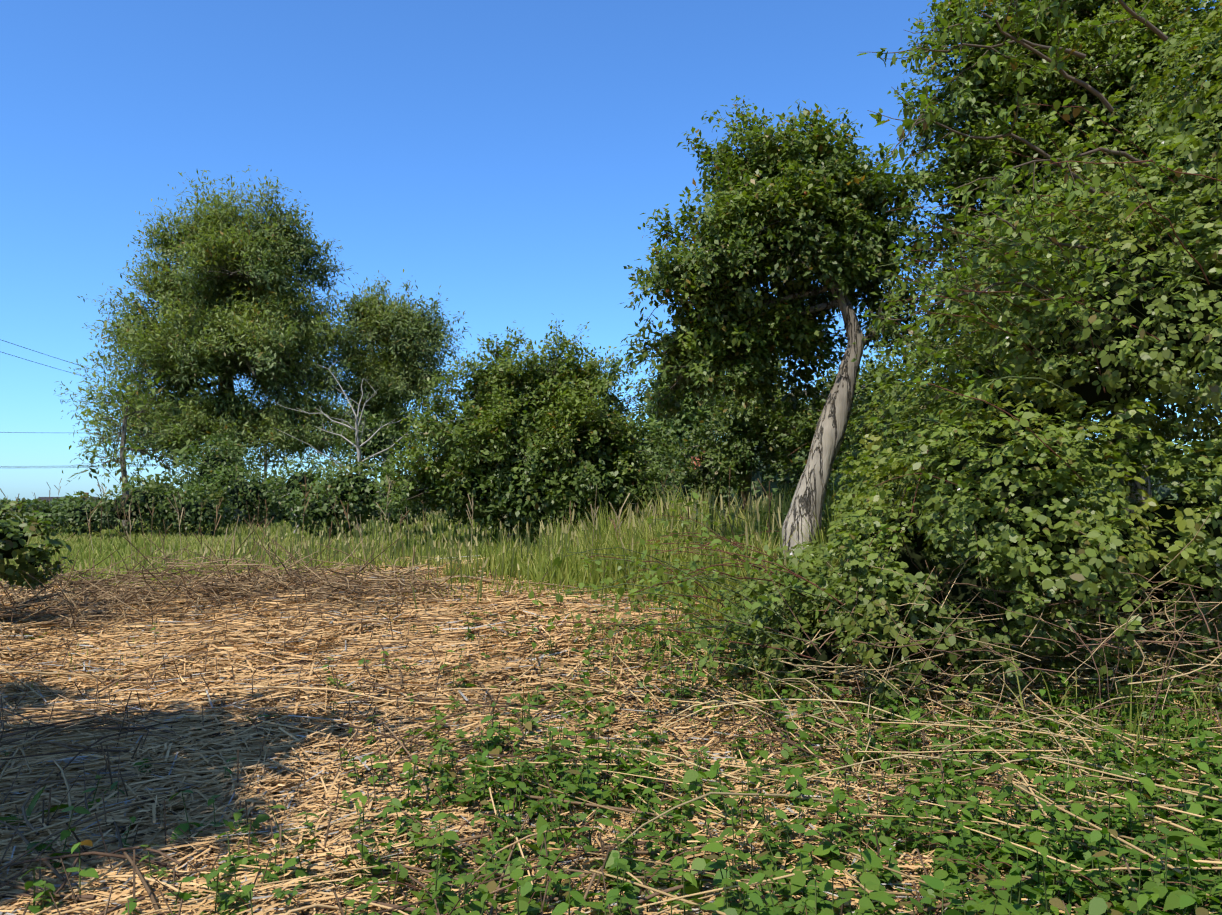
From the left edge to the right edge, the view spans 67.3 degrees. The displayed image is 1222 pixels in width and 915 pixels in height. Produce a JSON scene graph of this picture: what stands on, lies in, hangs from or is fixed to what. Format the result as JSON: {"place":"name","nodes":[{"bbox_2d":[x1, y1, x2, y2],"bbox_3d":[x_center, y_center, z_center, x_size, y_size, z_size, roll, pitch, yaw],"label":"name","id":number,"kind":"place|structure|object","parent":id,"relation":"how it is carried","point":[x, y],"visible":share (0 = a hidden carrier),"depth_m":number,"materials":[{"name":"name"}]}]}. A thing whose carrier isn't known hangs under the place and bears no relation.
{"place":"outdoors","nodes":[
{"label":"outdoors","id":0,"kind":"place"},
{"bbox_2d":[0,432,34,432],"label":"power line wires","id":1,"kind":"object","parent":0,"point":[17,432],"visible":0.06,"depth_m":89.79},
{"bbox_2d":[0,339,113,384],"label":"power line wires","id":2,"kind":"object","parent":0,"point":[48,355],"visible":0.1,"depth_m":40.16,"materials":[{"name":"grey metal"}]},
{"bbox_2d":[0,508,1221,914],"bbox_3d":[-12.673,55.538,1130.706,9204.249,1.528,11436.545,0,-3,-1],"label":"ground","id":3,"kind":"structure","parent":0,"point":[1152,634],"depth_m":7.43,"materials":[{"name":"beige plant"}]},
{"bbox_2d":[0,500,74,589],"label":"bush","id":4,"kind":"object","parent":3,"relation":"on","point":[10,573],"depth_m":8.88,"materials":[{"name":"green plant"}]},
{"bbox_2d":[37,493,99,502],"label":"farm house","id":5,"kind":"structure","parent":3,"relation":"on","point":[46,498],"depth_m":207.45,"materials":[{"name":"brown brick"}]},
{"bbox_2d":[62,354,210,530],"bbox_3d":[-11.441,-0.278,22.020,3.640,4.511,2.541,0,-3,-1],"label":"tree","id":6,"kind":"object","parent":3,"relation":"on","point":[176,460],"depth_m":21.84,"materials":[{"name":"green plant"}]},
{"bbox_2d":[54,165,388,525],"bbox_3d":[-13.319,-3.732,31.852,10.979,12.765,8.742,0,-3,-1],"label":"willow tree","id":7,"kind":"object","parent":3,"relation":"on","point":[177,291],"depth_m":30.76,"materials":[{"name":"green plant"}]},
{"bbox_2d":[0,517,499,638],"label":"brash heaps","id":8,"kind":"object","parent":3,"relation":"on","point":[124,599],"visible":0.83,"depth_m":9.95,"materials":[{"name":"brown wood"}]},
{"bbox_2d":[264,445,266,480],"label":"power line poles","id":9,"kind":"object","parent":3,"relation":"on","point":[266,465],"visible":0.02,"depth_m":73.66,"materials":[{"name":"brown wood"}]},
{"bbox_2d":[16,408,672,536],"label":"shrubs","id":10,"kind":"object","parent":3,"relation":"on","point":[211,496],"depth_m":19.54,"materials":[{"name":"green plant"}]},
{"bbox_2d":[0,466,772,578],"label":"dead stems","id":11,"kind":"object","parent":3,"relation":"on","point":[345,513],"visible":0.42,"depth_m":13.70,"materials":[{"name":"brown plant"}]},
{"bbox_2d":[311,269,471,515],"bbox_3d":[-8.532,-2.141,35.134,6.962,9.939,5.366,0,-3,-1],"label":"willow tree","id":12,"kind":"object","parent":3,"relation":"on","point":[379,379],"depth_m":34.37,"materials":[{"name":"green plant"}]},
{"bbox_2d":[12,486,836,611],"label":"grass seed heads","id":13,"kind":"object","parent":3,"relation":"on","point":[428,529],"depth_m":13.12,"materials":[{"name":"plant"}]},
{"bbox_2d":[115,465,737,522],"bbox_3d":[-7.369,1.781,39.569,25.692,3.034,8.393,0,-3,-1],"label":"hedge","id":14,"kind":"object","parent":3,"relation":"on","point":[176,481],"depth_m":37.82,"materials":[{"name":"green plant"}]},
{"bbox_2d":[368,313,689,539],"bbox_3d":[-1.353,-0.421,15.797,5.304,4.138,3.552,0,-3,-1],"label":"apple bush","id":15,"kind":"object","parent":3,"relation":"on","point":[537,382],"depth_m":15.39,"materials":[{"name":"green plant"}]},
{"bbox_2d":[270,288,907,532],"bbox_3d":[-1.382,-0.451,15.614,14.527,3.819,3.124,-3,-4,42],"label":"dead snag","id":16,"kind":"object","parent":3,"relation":"on","point":[357,441],"visible":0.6,"depth_m":19.57,"materials":[{"name":"grey wood"}]},
{"bbox_2d":[0,480,1221,914],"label":"dry twigs","id":17,"kind":"object","parent":3,"relation":"on","point":[854,666],"visible":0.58,"depth_m":5.70,"materials":[{"name":"brown wood"}]},
{"bbox_2d":[0,572,1221,914],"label":"plants","id":18,"kind":"object","parent":3,"relation":"on","point":[1176,898],"depth_m":4.02,"materials":[{"name":"green plant"}]},
{"bbox_2d":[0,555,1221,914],"bbox_3d":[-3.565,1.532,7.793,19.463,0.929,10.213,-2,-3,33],"label":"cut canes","id":19,"kind":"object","parent":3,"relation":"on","point":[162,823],"visible":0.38,"depth_m":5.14,"materials":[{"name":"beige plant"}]},
{"bbox_2d":[0,478,1221,771],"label":"grass","id":20,"kind":"structure","parent":3,"relation":"on","point":[572,572],"depth_m":12.02,"materials":[{"name":"green plant"}]},
{"bbox_2d":[0,421,1221,513],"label":"hedge","id":21,"kind":"object","parent":3,"relation":"on","point":[1158,497],"depth_m":71.76,"materials":[{"name":"green plant"}]},
{"bbox_2d":[633,451,707,474],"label":"red-roofed cottage","id":22,"kind":"structure","parent":3,"relation":"on","point":[691,462],"depth_m":68.00,"materials":[{"name":"brown brick"}]},
{"bbox_2d":[630,349,728,477],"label":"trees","id":23,"kind":"object","parent":3,"relation":"on","point":[689,408],"depth_m":53.94,"materials":[{"name":"green plant"}]},
{"bbox_2d":[611,94,968,559],"bbox_3d":[1.955,-1.312,10.391,3.924,5.857,2.467,0,-3,-1],"label":"apple tree","id":24,"kind":"object","parent":3,"relation":"on","point":[763,203],"depth_m":10.03,"materials":[{"name":"green plant"}]},
{"bbox_2d":[652,173,935,370],"bbox_3d":[1.974,-2.128,10.357,3.075,2.333,1.743,0,-3,-1],"label":"apple tree fruit","id":25,"kind":"object","parent":24,"relation":"attached to","point":[805,204],"visible":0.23,"depth_m":9.91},
{"bbox_2d":[658,341,944,519],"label":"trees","id":26,"kind":"object","parent":3,"relation":"on","point":[749,423],"depth_m":16.56,"materials":[{"name":"green plant"}]},
{"bbox_2d":[462,636,1221,914],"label":"dry stalks","id":27,"kind":"object","parent":3,"relation":"on","point":[1114,805],"visible":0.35,"depth_m":4.51,"materials":[{"name":"plant"}]},
{"bbox_2d":[528,103,1221,849],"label":"bramble canes","id":28,"kind":"object","parent":3,"relation":"on","point":[758,567],"visible":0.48,"depth_m":6.23,"materials":[{"name":"plant"}]},
{"bbox_2d":[528,94,1221,687],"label":"bramble cane leaves","id":29,"kind":"object","parent":28,"relation":"attached to","point":[986,396],"visible":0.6,"depth_m":6.60,"materials":[{"name":"green plant"}]},
{"bbox_2d":[878,0,1221,512],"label":"hedge tree","id":30,"kind":"object","parent":3,"relation":"on","point":[992,87],"depth_m":10.19,"materials":[{"name":"green plant"}]},
{"bbox_2d":[857,0,1167,329],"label":"branches","id":31,"kind":"object","parent":30,"relation":"attached to","point":[928,116],"depth_m":6.37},
{"bbox_2d":[0,0,1221,500],"label":"sky","id":32,"kind":"structure","parent":0,"point":[507,157],"materials":[{"name":"blue"}]},
{"bbox_2d":[705,0,1221,721],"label":"bramble bank","id":33,"kind":"structure","parent":0,"point":[1089,456],"depth_m":6.65,"materials":[{"name":"green plant"}]},
{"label":"power line poles","id":34,"kind":"structure","parent":0,"visible":0},
{"bbox_2d":[0,461,380,467],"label":"power line wires","id":35,"kind":"object","parent":34,"relation":"attached to","point":[85,466],"visible":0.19,"depth_m":172.36,"materials":[{"name":"grey"}]}
]}

